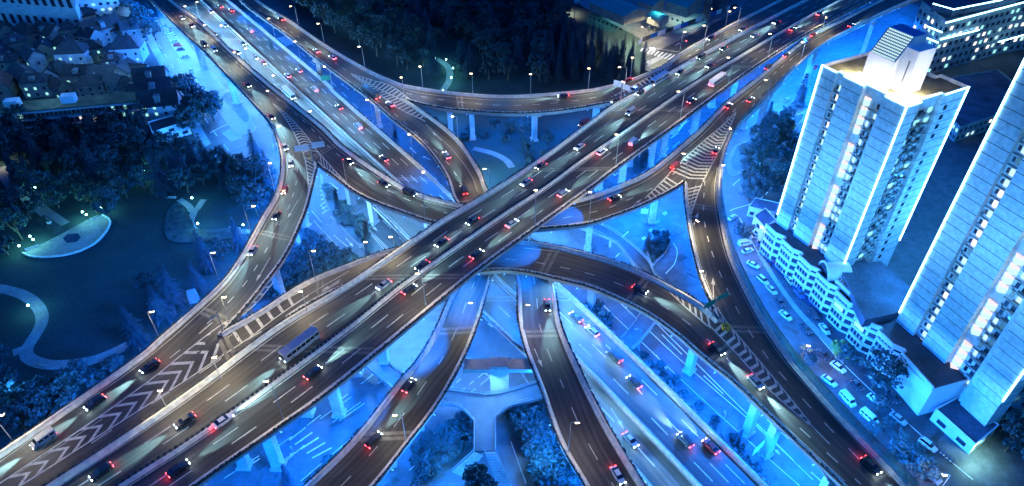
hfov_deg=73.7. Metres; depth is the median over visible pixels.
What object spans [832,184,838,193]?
lit bay window
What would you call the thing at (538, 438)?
shrub
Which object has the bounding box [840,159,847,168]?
lit bay window
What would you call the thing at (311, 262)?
street lamp
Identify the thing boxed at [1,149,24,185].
conifer tree
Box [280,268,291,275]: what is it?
shrub
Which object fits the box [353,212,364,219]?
shrub
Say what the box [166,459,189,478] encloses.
car
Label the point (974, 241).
window
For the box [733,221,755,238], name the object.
broadleaf tree
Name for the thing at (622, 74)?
redwood tree
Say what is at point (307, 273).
shrub
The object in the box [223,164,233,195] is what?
conifer tree
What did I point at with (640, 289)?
car
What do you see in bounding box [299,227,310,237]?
shrub
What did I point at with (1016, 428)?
broadleaf tree
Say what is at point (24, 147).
broadleaf tree
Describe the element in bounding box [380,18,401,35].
broadleaf tree
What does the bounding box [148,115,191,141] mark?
corner shop
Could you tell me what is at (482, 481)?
broadleaf tree
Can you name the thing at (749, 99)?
car
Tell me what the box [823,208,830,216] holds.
lit bay window
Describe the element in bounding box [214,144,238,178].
conifer tree
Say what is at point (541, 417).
shrub
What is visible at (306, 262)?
shrub
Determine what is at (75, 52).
gabled house
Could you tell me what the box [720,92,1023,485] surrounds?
yard
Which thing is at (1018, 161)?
window
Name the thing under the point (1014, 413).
broadleaf tree
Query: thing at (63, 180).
broadleaf tree
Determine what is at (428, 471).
shrub
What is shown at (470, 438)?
shrub
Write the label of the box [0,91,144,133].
slab apartments
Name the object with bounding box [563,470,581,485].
shrub
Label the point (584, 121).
van
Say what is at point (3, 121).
broadleaf tree
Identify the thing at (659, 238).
shrub
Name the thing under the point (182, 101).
broadleaf tree
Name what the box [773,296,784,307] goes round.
car
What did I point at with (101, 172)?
broadleaf tree
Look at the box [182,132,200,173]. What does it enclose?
conifer tree
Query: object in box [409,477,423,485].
shrub
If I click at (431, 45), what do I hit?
conifer tree
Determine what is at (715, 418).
shrub
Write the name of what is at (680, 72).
car
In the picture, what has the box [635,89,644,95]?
car
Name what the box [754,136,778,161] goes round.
broadleaf tree
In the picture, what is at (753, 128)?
broadleaf tree
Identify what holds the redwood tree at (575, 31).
on the park ground at (563, 126)
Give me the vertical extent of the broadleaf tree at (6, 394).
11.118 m
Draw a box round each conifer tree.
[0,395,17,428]
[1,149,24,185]
[11,115,35,143]
[24,131,57,171]
[50,122,84,169]
[80,129,92,154]
[80,141,114,188]
[83,112,101,142]
[116,306,147,337]
[122,313,153,357]
[137,117,151,144]
[145,286,177,326]
[146,149,180,201]
[155,261,191,315]
[164,145,189,188]
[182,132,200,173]
[186,260,210,294]
[191,229,221,274]
[194,133,217,181]
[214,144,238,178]
[216,169,231,195]
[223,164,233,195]
[229,216,247,253]
[239,152,253,172]
[245,129,262,166]
[258,164,276,207]
[261,149,278,179]
[377,0,385,21]
[384,27,399,60]
[420,7,431,38]
[425,22,440,57]
[425,49,443,77]
[453,39,468,71]
[460,45,480,80]
[509,37,526,74]
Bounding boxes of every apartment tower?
[775,23,969,265]
[896,59,1023,425]
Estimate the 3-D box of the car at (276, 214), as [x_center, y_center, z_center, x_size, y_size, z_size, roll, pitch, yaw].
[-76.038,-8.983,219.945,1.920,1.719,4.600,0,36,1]
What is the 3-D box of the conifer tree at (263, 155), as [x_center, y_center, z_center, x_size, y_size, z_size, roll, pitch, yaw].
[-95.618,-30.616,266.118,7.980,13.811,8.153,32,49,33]
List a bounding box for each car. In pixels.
[83,393,106,410]
[88,461,113,481]
[139,358,159,373]
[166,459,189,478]
[173,412,195,428]
[212,413,233,429]
[247,246,257,255]
[268,113,275,119]
[272,210,280,219]
[281,186,287,194]
[282,143,288,150]
[288,159,293,167]
[303,365,322,380]
[343,157,353,164]
[365,431,382,448]
[376,279,391,290]
[378,179,389,187]
[379,155,387,161]
[386,101,394,106]
[401,283,416,295]
[402,378,415,393]
[415,260,429,270]
[434,237,448,247]
[443,151,450,158]
[465,215,478,225]
[469,249,483,259]
[505,219,518,228]
[520,178,531,186]
[535,162,546,169]
[543,299,550,311]
[557,189,568,197]
[558,93,568,97]
[569,311,582,322]
[574,143,584,150]
[585,325,599,337]
[596,148,606,155]
[608,195,620,201]
[610,465,625,485]
[622,77,631,82]
[622,431,638,448]
[626,375,641,389]
[629,86,638,92]
[632,284,648,294]
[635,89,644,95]
[676,69,683,75]
[676,432,693,448]
[687,98,695,103]
[702,438,719,454]
[705,63,713,68]
[707,35,714,40]
[709,341,725,355]
[712,147,718,154]
[724,103,732,108]
[727,214,737,220]
[741,247,753,254]
[746,97,753,102]
[746,260,760,268]
[747,374,764,389]
[756,274,769,284]
[765,284,777,294]
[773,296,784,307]
[778,309,792,320]
[784,275,794,285]
[793,287,804,298]
[799,322,812,334]
[807,308,819,319]
[815,348,831,360]
[818,323,830,334]
[820,374,837,387]
[830,360,846,373]
[847,377,863,390]
[849,356,859,365]
[860,455,881,474]
[866,392,883,404]
[884,389,900,403]
[889,411,907,425]
[918,436,938,452]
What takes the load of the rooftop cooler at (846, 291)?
on the podium block at (863, 316)
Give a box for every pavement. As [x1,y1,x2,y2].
[125,0,210,147]
[155,7,255,136]
[579,0,747,55]
[756,254,845,360]
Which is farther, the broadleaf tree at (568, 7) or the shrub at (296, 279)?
the broadleaf tree at (568, 7)
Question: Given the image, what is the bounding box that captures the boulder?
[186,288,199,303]
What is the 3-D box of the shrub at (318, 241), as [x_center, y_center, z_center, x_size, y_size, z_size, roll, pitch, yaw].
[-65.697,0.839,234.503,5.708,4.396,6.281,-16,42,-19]
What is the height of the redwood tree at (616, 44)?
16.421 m
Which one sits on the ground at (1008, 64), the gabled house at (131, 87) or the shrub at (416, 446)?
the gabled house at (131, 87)
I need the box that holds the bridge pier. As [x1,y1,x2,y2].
[463,357,532,392]
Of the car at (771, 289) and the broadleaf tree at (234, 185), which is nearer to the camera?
the car at (771, 289)
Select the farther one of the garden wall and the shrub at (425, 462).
the garden wall
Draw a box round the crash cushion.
[721,322,730,331]
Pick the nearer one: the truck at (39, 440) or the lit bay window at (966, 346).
the truck at (39, 440)
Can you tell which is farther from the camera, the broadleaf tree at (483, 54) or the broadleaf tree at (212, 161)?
the broadleaf tree at (483, 54)
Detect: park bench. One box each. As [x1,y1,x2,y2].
[25,244,38,250]
[35,362,45,366]
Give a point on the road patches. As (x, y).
(263, 462)
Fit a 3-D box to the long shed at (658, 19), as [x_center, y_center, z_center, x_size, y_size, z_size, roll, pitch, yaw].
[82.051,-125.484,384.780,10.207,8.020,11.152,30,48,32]
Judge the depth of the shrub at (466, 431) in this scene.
175.67 m
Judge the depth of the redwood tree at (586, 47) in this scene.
353.30 m
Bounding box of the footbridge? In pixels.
[366,223,664,485]
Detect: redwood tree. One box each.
[543,42,547,69]
[553,56,562,81]
[554,42,563,70]
[561,26,567,51]
[561,34,566,61]
[563,16,569,46]
[564,31,577,64]
[565,46,572,75]
[568,9,578,38]
[573,20,576,39]
[574,28,580,60]
[577,37,585,69]
[579,26,584,48]
[582,34,588,56]
[582,55,590,82]
[583,21,588,41]
[585,33,596,62]
[588,20,595,47]
[589,46,595,77]
[594,24,600,52]
[595,27,604,58]
[598,37,609,70]
[598,57,605,79]
[604,55,614,83]
[607,42,613,60]
[609,39,618,67]
[612,45,620,76]
[617,40,624,69]
[617,56,625,81]
[622,34,627,63]
[625,48,635,77]
[630,39,635,68]
[636,41,647,73]
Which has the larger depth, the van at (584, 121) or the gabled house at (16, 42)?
the gabled house at (16, 42)
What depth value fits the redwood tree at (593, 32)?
361.55 m
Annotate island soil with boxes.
[223,91,248,121]
[323,178,363,243]
[648,231,668,262]
[732,114,803,170]
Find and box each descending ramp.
[239,0,647,485]
[302,274,493,485]
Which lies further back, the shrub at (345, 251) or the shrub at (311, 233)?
the shrub at (311, 233)
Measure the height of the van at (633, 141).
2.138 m
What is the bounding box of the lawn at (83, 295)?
[0,131,260,449]
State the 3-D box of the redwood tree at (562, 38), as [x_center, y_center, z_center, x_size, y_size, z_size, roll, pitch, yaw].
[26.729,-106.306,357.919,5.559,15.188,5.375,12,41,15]
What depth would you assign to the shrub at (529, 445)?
169.59 m
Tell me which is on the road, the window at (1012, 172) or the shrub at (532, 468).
the shrub at (532, 468)
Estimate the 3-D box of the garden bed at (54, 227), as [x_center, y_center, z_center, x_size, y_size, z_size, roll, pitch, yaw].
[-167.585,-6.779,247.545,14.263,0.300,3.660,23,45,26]
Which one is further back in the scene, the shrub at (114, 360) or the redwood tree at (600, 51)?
the redwood tree at (600, 51)
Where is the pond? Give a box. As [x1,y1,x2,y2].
[63,233,79,242]
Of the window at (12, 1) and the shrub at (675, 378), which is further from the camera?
the window at (12, 1)
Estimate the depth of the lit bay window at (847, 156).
196.39 m
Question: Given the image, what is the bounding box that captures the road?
[133,0,922,485]
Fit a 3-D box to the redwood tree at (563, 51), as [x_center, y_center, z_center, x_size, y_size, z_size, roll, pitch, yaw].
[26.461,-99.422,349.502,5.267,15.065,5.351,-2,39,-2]
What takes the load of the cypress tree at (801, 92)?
on the yard at (988, 462)
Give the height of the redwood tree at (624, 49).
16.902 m
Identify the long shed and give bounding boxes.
[588,0,645,29]
[637,0,663,12]
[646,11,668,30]
[666,0,701,22]
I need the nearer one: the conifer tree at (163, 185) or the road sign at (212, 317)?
the road sign at (212, 317)
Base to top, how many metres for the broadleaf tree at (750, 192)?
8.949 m
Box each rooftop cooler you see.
[835,278,844,285]
[839,282,847,291]
[844,288,849,296]
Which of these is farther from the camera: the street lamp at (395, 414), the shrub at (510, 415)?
the shrub at (510, 415)
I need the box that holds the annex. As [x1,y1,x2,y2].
[752,208,775,240]
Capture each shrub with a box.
[18,403,48,426]
[46,391,76,414]
[83,369,105,387]
[100,353,123,371]
[264,286,279,298]
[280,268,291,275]
[281,261,298,273]
[281,274,293,286]
[287,256,298,261]
[287,270,304,283]
[289,243,304,254]
[289,247,300,257]
[291,265,305,272]
[293,258,307,265]
[297,269,311,279]
[298,244,314,256]
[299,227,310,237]
[299,248,313,260]
[300,236,308,245]
[302,258,315,269]
[303,235,315,245]
[304,230,318,238]
[307,247,324,258]
[309,259,322,272]
[312,234,325,241]
[313,238,328,248]
[317,247,334,258]
[318,257,335,270]
[320,454,333,464]
[321,182,331,188]
[322,242,334,249]
[323,250,339,260]
[324,185,335,192]
[325,193,333,198]
[331,209,342,215]
[331,246,341,252]
[335,255,348,265]
[336,215,347,223]
[340,199,346,206]
[340,247,351,255]
[342,205,352,211]
[343,212,351,218]
[343,219,351,224]
[345,252,359,260]
[352,218,363,227]
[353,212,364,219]
[354,227,363,234]
[359,223,370,230]
[361,231,372,240]
[408,454,421,466]
[409,441,420,452]
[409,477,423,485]
[413,464,423,475]
[418,436,431,447]
[420,464,435,478]
[421,451,431,460]
[421,459,431,467]
[422,429,434,439]
[425,440,440,454]
[430,453,441,463]
[431,462,442,473]
[432,433,442,441]
[434,423,448,435]
[437,440,449,450]
[440,432,452,442]
[442,453,454,463]
[444,419,454,428]
[447,438,459,444]
[448,427,461,439]
[448,443,462,457]
[450,419,464,431]
[454,411,464,421]
[457,424,471,435]
[459,440,468,450]
[461,132,469,139]
[465,416,473,425]
[468,434,473,442]
[480,131,488,137]
[502,134,510,141]
[502,405,528,422]
[514,410,532,426]
[514,420,535,432]
[517,402,534,414]
[518,422,540,443]
[521,437,545,456]
[524,156,534,162]
[524,401,543,420]
[524,446,547,467]
[526,432,544,449]
[527,456,551,478]
[532,419,547,432]
[533,413,547,424]
[534,465,557,485]
[535,433,555,454]
[535,454,551,465]
[537,130,545,136]
[539,148,547,154]
[540,425,548,435]
[541,426,555,445]
[543,443,561,461]
[543,471,569,485]
[546,451,569,470]
[547,461,568,478]
[554,454,574,475]
[560,465,581,484]
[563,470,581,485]
[583,302,597,313]
[593,298,604,311]
[597,310,614,322]
[605,320,612,329]
[640,351,649,358]
[645,360,654,367]
[651,239,658,244]
[651,248,660,254]
[652,229,660,235]
[654,236,661,240]
[655,359,666,367]
[656,244,664,250]
[659,240,667,245]
[659,369,668,376]
[661,229,670,236]
[661,376,671,385]
[662,237,670,242]
[670,373,681,382]
[679,388,688,397]
[694,400,704,409]
[710,413,719,423]
[728,432,737,441]
[734,443,745,452]
[740,453,750,463]
[750,461,762,473]
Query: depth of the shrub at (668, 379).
188.31 m
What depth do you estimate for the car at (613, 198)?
228.32 m
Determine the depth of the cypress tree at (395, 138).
289.34 m
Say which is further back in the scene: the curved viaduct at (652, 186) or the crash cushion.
the curved viaduct at (652, 186)
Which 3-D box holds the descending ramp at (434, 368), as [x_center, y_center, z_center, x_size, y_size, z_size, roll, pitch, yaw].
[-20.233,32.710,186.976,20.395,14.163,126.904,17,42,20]
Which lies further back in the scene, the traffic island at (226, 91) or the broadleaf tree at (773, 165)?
the traffic island at (226, 91)
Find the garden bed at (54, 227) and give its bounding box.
[35,215,64,233]
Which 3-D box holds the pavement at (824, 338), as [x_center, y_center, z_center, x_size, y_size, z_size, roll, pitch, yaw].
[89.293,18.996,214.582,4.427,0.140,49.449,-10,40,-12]
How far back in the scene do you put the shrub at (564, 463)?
165.18 m
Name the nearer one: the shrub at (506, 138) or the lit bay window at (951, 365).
the lit bay window at (951, 365)
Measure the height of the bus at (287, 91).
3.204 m
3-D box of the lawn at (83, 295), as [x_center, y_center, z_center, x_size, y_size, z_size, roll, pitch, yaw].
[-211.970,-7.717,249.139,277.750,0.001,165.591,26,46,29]
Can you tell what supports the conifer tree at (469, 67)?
on the park ground at (563, 126)
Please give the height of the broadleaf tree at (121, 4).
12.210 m
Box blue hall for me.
[712,0,729,13]
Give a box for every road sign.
[209,311,223,328]
[294,141,324,161]
[321,75,331,84]
[613,80,629,96]
[641,208,648,222]
[704,291,728,317]
[752,438,765,456]
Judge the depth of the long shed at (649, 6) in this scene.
394.29 m
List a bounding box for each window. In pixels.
[1,0,82,24]
[79,0,124,16]
[159,127,187,139]
[590,16,621,29]
[813,237,819,245]
[816,230,822,238]
[818,223,825,231]
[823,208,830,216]
[826,200,833,209]
[829,192,835,201]
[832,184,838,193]
[837,168,845,177]
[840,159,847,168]
[843,151,851,160]
[846,312,854,317]
[847,142,854,151]
[853,124,860,133]
[856,115,864,124]
[859,106,867,115]
[863,96,871,105]
[867,332,875,338]
[950,362,958,369]
[952,354,962,366]
[957,347,967,359]
[961,339,972,351]
[971,239,976,246]
[971,323,982,335]
[975,315,987,327]
[976,230,981,237]
[980,307,992,319]
[981,220,987,227]
[986,210,992,217]
[986,298,997,310]
[992,200,998,207]
[996,281,1008,293]
[997,190,1003,197]
[1001,271,1014,284]
[1003,179,1009,187]
[1007,262,1020,275]
[1008,168,1015,176]
[1013,252,1023,265]
[1014,157,1021,165]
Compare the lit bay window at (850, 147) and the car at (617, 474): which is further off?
the lit bay window at (850, 147)
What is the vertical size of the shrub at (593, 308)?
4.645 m
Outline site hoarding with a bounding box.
[637,3,736,45]
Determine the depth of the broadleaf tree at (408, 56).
341.53 m
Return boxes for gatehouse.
[930,396,999,453]
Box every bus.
[278,326,319,362]
[281,85,295,99]
[361,84,380,99]
[650,70,668,85]
[708,71,726,86]
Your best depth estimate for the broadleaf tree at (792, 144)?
275.36 m
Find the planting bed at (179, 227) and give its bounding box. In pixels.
[164,202,240,243]
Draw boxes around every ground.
[0,40,1023,318]
[295,0,642,189]
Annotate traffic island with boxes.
[221,89,250,123]
[320,173,364,248]
[647,229,670,265]
[726,110,807,175]
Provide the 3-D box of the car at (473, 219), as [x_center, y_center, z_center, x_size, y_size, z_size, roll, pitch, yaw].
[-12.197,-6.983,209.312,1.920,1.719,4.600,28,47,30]
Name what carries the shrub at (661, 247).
on the island soil at (653, 260)
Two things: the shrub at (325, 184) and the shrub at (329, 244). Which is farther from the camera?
the shrub at (325, 184)
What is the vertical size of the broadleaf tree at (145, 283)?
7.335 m
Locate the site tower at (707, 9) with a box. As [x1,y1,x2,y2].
[702,0,713,22]
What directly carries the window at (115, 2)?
in the office block at (102, 7)
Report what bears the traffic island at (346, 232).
on the road
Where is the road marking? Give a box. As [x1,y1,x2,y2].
[131,0,972,485]
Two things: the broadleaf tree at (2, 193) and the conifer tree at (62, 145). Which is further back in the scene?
the conifer tree at (62, 145)
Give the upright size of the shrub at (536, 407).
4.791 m
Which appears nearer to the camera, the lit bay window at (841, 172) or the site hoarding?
the lit bay window at (841, 172)
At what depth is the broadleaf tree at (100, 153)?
266.08 m
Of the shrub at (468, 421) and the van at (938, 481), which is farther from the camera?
the shrub at (468, 421)
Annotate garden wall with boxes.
[22,214,110,257]
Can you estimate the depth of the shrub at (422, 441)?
173.16 m
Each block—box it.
[0,0,82,25]
[77,0,124,16]
[760,223,967,415]
[948,69,1012,141]
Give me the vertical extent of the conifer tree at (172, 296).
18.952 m
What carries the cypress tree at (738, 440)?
on the road
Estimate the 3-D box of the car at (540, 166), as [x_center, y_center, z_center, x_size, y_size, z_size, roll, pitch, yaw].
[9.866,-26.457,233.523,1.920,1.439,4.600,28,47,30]
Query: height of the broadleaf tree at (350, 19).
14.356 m
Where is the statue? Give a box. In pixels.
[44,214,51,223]
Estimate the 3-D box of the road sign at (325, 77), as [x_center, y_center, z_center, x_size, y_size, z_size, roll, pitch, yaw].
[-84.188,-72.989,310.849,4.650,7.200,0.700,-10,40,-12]
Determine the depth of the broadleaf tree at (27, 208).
244.99 m
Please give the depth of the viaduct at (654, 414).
194.28 m
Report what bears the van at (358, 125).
on the viaduct at (654, 414)
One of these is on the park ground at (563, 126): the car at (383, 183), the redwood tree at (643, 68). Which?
the redwood tree at (643, 68)
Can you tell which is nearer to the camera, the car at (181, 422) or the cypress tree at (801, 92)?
the car at (181, 422)
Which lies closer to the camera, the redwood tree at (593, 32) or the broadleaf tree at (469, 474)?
the broadleaf tree at (469, 474)
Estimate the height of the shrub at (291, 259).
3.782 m
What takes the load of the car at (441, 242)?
on the straight viaduct at (359, 322)
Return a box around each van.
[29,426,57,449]
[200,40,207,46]
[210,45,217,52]
[221,21,227,27]
[311,85,318,91]
[354,122,362,129]
[402,187,416,197]
[460,185,467,195]
[573,0,580,4]
[578,117,588,126]
[606,349,622,363]
[625,106,635,115]
[628,137,638,146]
[670,161,680,169]
[696,52,705,59]
[737,238,751,246]
[763,157,770,165]
[764,63,771,69]
[839,389,856,407]
[859,406,878,424]
[890,437,908,456]
[923,465,942,484]
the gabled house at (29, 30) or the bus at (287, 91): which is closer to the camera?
the bus at (287, 91)
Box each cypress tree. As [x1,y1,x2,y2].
[280,463,295,485]
[332,186,342,213]
[362,220,373,251]
[391,123,399,141]
[631,155,638,172]
[638,148,648,169]
[642,231,650,252]
[732,428,743,448]
[762,101,773,131]
[792,73,808,107]
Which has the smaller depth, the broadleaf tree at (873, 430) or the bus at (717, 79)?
the broadleaf tree at (873, 430)
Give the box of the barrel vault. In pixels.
[818,260,851,281]
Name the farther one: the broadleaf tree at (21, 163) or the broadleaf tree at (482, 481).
the broadleaf tree at (21, 163)
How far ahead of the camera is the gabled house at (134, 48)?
351.66 m
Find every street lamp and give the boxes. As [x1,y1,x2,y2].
[0,413,11,439]
[147,310,158,335]
[209,252,219,279]
[212,356,221,378]
[221,296,229,319]
[243,205,254,231]
[263,379,284,419]
[289,446,301,473]
[308,250,316,280]
[393,413,406,440]
[415,272,425,304]
[421,171,425,217]
[523,303,529,328]
[534,189,536,226]
[568,421,579,451]
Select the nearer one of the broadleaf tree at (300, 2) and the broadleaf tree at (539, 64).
the broadleaf tree at (539, 64)
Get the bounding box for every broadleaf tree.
[0,117,11,132]
[0,125,26,155]
[0,135,17,165]
[0,186,20,209]
[0,205,29,240]
[0,234,15,255]
[0,343,10,368]
[0,360,9,381]
[0,369,22,406]
[0,399,34,431]
[1,102,34,131]
[2,187,43,219]
[6,157,35,181]
[11,373,63,412]
[13,167,41,191]
[15,143,33,163]
[24,169,57,193]
[32,117,50,131]
[38,184,66,207]
[39,151,63,171]
[43,122,66,139]
[44,366,85,396]
[49,130,74,147]
[52,168,87,200]
[55,357,93,385]
[57,116,72,132]
[60,146,87,176]
[62,121,79,139]
[73,183,103,213]
[75,178,105,197]
[80,109,105,129]
[80,132,102,154]
[84,141,112,168]
[88,185,121,219]
[92,144,122,172]
[95,162,124,186]
[97,121,132,149]
[100,130,126,158]
[102,107,125,125]
[105,132,136,162]
[109,175,132,197]
[113,118,135,132]
[119,0,138,7]
[120,0,139,9]
[122,102,147,124]
[122,163,138,179]
[125,126,147,151]
[125,150,146,165]
[126,134,152,152]
[127,5,152,20]
[128,165,151,192]
[130,15,147,28]
[132,270,160,290]
[140,140,165,158]
[144,149,167,166]
[145,20,161,39]
[146,129,164,148]
[159,131,182,154]
[167,166,195,192]
[168,136,198,158]
[171,72,198,92]
[173,103,201,135]
[174,98,200,122]
[176,77,196,91]
[181,93,191,99]
[183,84,204,95]
[183,94,215,128]
[188,160,214,185]
[191,89,219,106]
[196,92,223,121]
[206,146,231,175]
[209,237,229,258]
[225,172,252,192]
[226,154,250,173]
[228,175,258,207]
[233,170,246,183]
[234,182,269,215]
[242,171,275,200]
[243,155,276,183]
[293,0,307,7]
[303,0,322,15]
[310,0,333,25]
[325,11,339,32]
[332,4,347,18]
[338,13,358,39]
[342,0,357,11]
[346,11,362,31]
[349,25,365,45]
[355,0,375,19]
[360,0,385,13]
[362,12,378,29]
[362,28,386,55]
[373,31,386,46]
[374,14,391,28]
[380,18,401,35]
[382,6,404,24]
[383,0,394,7]
[387,40,406,65]
[398,51,416,70]
[402,35,419,54]
[404,16,426,45]
[415,47,429,65]
[454,16,472,38]
[455,45,467,56]
[462,462,490,485]
[469,474,498,485]
[471,30,495,51]
[472,10,493,33]
[475,36,485,52]
[479,60,495,78]
[481,49,493,60]
[485,41,511,72]
[486,28,506,53]
[489,118,500,129]
[498,42,514,57]
[498,57,517,79]
[505,117,516,130]
[510,34,529,54]
[513,117,530,139]
[520,135,533,151]
[525,52,544,74]
[529,36,554,54]
[530,29,550,52]
[531,59,549,81]
[540,130,554,145]
[551,5,566,29]
[552,1,571,17]
[558,14,572,28]
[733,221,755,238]
[738,178,765,200]
[739,142,755,159]
[740,154,759,175]
[740,161,763,183]
[743,141,765,162]
[748,124,763,136]
[750,133,764,143]
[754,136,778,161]
[758,170,779,198]
[759,117,773,131]
[761,114,788,134]
[764,127,783,146]
[767,159,791,178]
[770,168,788,188]
[774,146,794,167]
[775,111,795,130]
[780,104,797,118]
[780,127,800,142]
[781,141,797,155]
[799,344,818,366]
[829,339,850,358]
[836,343,858,365]
[858,346,908,391]
[864,419,884,435]
[871,393,891,411]
[882,415,896,428]
[887,442,907,460]
[890,427,910,446]
[897,459,917,475]
[903,439,927,461]
[914,454,942,479]
[999,406,1023,432]
[1001,420,1023,453]
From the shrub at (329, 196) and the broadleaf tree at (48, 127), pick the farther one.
the broadleaf tree at (48, 127)
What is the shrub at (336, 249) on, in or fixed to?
on the road
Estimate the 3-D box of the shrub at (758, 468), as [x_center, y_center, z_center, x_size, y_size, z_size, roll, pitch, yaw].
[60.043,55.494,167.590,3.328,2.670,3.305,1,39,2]
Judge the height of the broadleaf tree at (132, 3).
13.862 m
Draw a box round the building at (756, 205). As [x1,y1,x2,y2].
[747,197,778,217]
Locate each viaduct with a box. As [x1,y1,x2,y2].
[0,0,318,485]
[0,239,871,485]
[41,0,872,485]
[161,0,901,252]
[174,0,770,485]
[250,0,800,141]
[683,0,920,485]
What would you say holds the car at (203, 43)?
on the curved viaduct at (241, 286)
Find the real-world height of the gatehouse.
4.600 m
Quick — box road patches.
[135,34,954,485]
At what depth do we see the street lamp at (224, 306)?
175.41 m
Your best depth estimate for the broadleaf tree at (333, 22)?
379.12 m
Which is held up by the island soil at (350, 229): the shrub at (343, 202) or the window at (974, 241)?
the shrub at (343, 202)
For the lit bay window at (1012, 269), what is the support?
in the apartment tower at (961, 309)
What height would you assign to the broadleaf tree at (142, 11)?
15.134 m
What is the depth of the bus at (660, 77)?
282.58 m
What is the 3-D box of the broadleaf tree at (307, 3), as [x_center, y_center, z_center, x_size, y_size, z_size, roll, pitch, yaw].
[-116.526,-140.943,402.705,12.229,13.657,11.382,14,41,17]
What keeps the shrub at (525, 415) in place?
on the road
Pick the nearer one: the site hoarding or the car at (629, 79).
the car at (629, 79)
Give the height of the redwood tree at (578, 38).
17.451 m
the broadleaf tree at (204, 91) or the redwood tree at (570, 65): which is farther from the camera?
the redwood tree at (570, 65)
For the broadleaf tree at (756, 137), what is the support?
on the yard at (988, 462)
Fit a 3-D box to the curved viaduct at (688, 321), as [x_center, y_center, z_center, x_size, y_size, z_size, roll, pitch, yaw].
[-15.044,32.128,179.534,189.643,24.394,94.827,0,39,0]
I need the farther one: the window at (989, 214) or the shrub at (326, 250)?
the shrub at (326, 250)
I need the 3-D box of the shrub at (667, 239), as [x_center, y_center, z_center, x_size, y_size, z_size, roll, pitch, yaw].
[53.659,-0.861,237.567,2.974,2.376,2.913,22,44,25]
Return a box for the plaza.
[25,215,108,255]
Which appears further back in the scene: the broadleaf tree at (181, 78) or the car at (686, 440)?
the broadleaf tree at (181, 78)
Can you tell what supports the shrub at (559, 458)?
on the road
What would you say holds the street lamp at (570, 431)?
on the descending ramp at (595, 453)
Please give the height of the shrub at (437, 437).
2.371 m
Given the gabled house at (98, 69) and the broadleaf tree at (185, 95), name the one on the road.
the broadleaf tree at (185, 95)
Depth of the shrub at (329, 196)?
257.59 m
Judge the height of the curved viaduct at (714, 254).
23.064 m
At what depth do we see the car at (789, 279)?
221.60 m
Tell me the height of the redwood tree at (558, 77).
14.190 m
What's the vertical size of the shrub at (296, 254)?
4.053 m
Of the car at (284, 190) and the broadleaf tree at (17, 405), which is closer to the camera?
the broadleaf tree at (17, 405)
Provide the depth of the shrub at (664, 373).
191.01 m
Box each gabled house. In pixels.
[0,20,13,38]
[0,32,28,52]
[0,39,14,52]
[0,51,23,70]
[0,70,18,101]
[5,61,36,90]
[10,21,38,46]
[17,71,52,98]
[18,45,47,71]
[33,37,54,61]
[34,19,60,40]
[43,62,59,77]
[46,75,76,97]
[51,35,75,49]
[51,40,93,63]
[53,59,70,78]
[57,19,79,41]
[60,62,99,90]
[73,72,107,95]
[76,12,120,42]
[76,27,106,45]
[80,7,95,19]
[84,38,104,61]
[86,63,116,75]
[100,50,123,64]
[101,70,131,93]
[107,35,149,61]
[110,26,121,38]
[114,57,139,78]
[116,7,138,20]
[118,19,148,39]
[124,82,148,91]
[127,62,149,73]
[130,65,169,81]
[132,76,173,88]
[135,87,181,124]
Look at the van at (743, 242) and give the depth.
236.11 m
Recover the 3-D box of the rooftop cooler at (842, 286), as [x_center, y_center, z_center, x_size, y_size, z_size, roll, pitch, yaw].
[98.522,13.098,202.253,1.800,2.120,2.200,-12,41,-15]
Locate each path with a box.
[0,166,68,225]
[0,284,127,369]
[12,342,33,355]
[177,198,206,211]
[189,212,251,233]
[437,58,452,90]
[472,147,514,167]
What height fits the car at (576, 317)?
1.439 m

